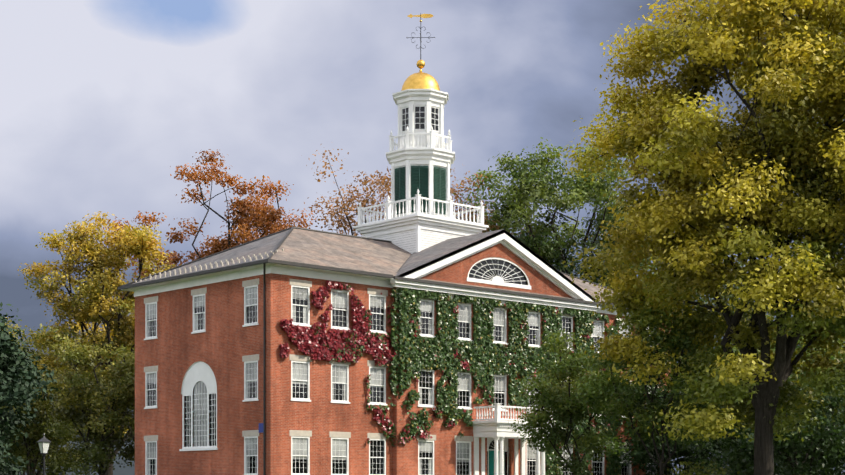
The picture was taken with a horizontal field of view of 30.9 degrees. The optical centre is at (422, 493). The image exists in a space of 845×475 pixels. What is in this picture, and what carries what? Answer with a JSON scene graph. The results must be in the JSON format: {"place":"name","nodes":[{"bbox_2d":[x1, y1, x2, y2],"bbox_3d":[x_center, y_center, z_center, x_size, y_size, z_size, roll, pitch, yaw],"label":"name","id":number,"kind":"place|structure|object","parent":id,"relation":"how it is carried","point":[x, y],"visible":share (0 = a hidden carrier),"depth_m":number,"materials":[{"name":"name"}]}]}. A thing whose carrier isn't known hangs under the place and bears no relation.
{"place":"outdoors","nodes":[
{"label":"outdoors","id":0,"kind":"place"},
{"bbox_2d":[19,351,134,474],"bbox_3d":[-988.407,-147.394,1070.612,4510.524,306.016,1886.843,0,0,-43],"label":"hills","id":1,"kind":"structure","parent":0,"point":[126,470],"depth_m":1543.56,"materials":[{"name":"green plant"}]},
{"bbox_2d":[118,227,682,474],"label":"building","id":2,"kind":"structure","parent":0,"point":[222,387],"depth_m":78.45,"materials":[{"name":"brick"}]},
{"bbox_2d":[353,13,488,253],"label":"cupola","id":3,"kind":"object","parent":2,"relation":"on","point":[419,214],"visible":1,"depth_m":86.87,"materials":[{"name":"white paint"}]},
{"bbox_2d":[279,280,673,474],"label":"ivy","id":4,"kind":"object","parent":2,"relation":"attached to","point":[490,357],"visible":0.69,"depth_m":80.52,"materials":[{"name":"green plant"}]},
{"bbox_2d":[0,0,844,474],"label":"sky","id":5,"kind":"structure","parent":0,"point":[99,99],"materials":[{"name":"grey"}]},
{"bbox_3d":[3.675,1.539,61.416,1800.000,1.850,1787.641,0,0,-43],"label":"terrain","id":6,"kind":"structure","parent":0,"visible":0},
{"bbox_2d":[0,302,57,474],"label":"evergreen tree","id":7,"kind":"object","parent":6,"relation":"on","point":[16,387],"visible":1,"depth_m":59.13,"materials":[{"name":"green plant"}]},
{"bbox_2d":[9,331,51,472],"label":"tree","id":8,"kind":"object","parent":6,"relation":"on","point":[20,347],"depth_m":119.22,"materials":[{"name":"green plant"}]},
{"bbox_2d":[37,433,50,474],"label":"lamp post","id":9,"kind":"object","parent":6,"relation":"on","point":[43,443],"visible":1,"depth_m":66.51,"materials":[{"name":"metal"}]},
{"bbox_2d":[2,394,90,474],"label":"shrub","id":10,"kind":"object","parent":6,"relation":"on","point":[22,455],"visible":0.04,"depth_m":110.26,"materials":[{"name":"green plant"}]},
{"bbox_2d":[0,317,104,474],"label":"tree","id":11,"kind":"object","parent":6,"relation":"on","point":[35,432],"visible":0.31,"depth_m":103.01,"materials":[{"name":"green plant"}]},
{"bbox_2d":[38,334,134,474],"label":"tree","id":12,"kind":"object","parent":6,"relation":"on","point":[82,387],"visible":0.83,"depth_m":86.28,"materials":[{"name":"green plant"}]},
{"bbox_2d":[17,210,181,474],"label":"yellow tree","id":13,"kind":"object","parent":6,"relation":"on","point":[96,289],"visible":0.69,"depth_m":93.98,"materials":[{"name":"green plant"}]},
{"bbox_2d":[68,308,134,438],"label":"tree","id":14,"kind":"object","parent":6,"relation":"on","point":[97,333],"visible":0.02,"depth_m":147.54,"materials":[{"name":"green plant"}]},
{"bbox_2d":[103,149,315,306],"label":"orange tree","id":15,"kind":"object","parent":6,"relation":"on","point":[244,208],"visible":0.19,"depth_m":104.83,"materials":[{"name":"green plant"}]},
{"bbox_2d":[304,149,530,238],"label":"tree","id":16,"kind":"object","parent":6,"relation":"on","point":[372,202],"visible":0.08,"depth_m":117.60,"materials":[{"name":"orange plant"}]},
{"bbox_2d":[453,137,663,288],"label":"tree","id":17,"kind":"object","parent":6,"relation":"on","point":[525,192],"visible":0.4,"depth_m":114.02,"materials":[{"name":"green plant"}]},
{"bbox_2d":[507,329,643,474],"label":"small tree","id":18,"kind":"object","parent":6,"relation":"on","point":[558,406],"visible":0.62,"depth_m":69.25,"materials":[{"name":"green plant"}]},
{"bbox_2d":[561,294,741,474],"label":"small tree","id":19,"kind":"object","parent":6,"relation":"on","point":[592,388],"visible":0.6,"depth_m":64.83,"materials":[{"name":"green plant"}]},
{"bbox_2d":[611,376,739,474],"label":"shrub","id":20,"kind":"object","parent":6,"relation":"on","point":[677,454],"visible":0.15,"depth_m":88.91,"materials":[{"name":"green plant"}]},
{"bbox_2d":[630,250,771,472],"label":"tree","id":21,"kind":"object","parent":6,"relation":"on","point":[702,300],"visible":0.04,"depth_m":136.07,"materials":[{"name":"green plant"}]},
{"bbox_2d":[558,0,844,474],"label":"tree","id":22,"kind":"object","parent":6,"relation":"on","point":[796,144],"visible":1,"depth_m":58.46,"materials":[{"name":"yellow plant"}]},
{"bbox_2d":[678,351,844,474],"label":"understory tree","id":23,"kind":"object","parent":6,"relation":"on","point":[740,454],"visible":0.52,"depth_m":70.48,"materials":[{"name":"green plant"}]},
{"bbox_2d":[680,321,844,471],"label":"tree","id":24,"kind":"object","parent":6,"relation":"on","point":[808,354],"depth_m":81.62,"materials":[{"name":"green plant"}]},
{"bbox_2d":[716,394,844,474],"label":"shrub","id":25,"kind":"object","parent":6,"relation":"on","point":[803,458],"depth_m":82.06,"materials":[{"name":"green plant"}]},
{"bbox_2d":[742,265,844,471],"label":"tree","id":26,"kind":"object","parent":6,"relation":"on","point":[796,345],"depth_m":99.07,"materials":[{"name":"green plant"}]},
{"bbox_2d":[801,356,844,474],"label":"shrub","id":27,"kind":"object","parent":6,"relation":"on","point":[838,453],"visible":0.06,"depth_m":79.74,"materials":[{"name":"green plant"}]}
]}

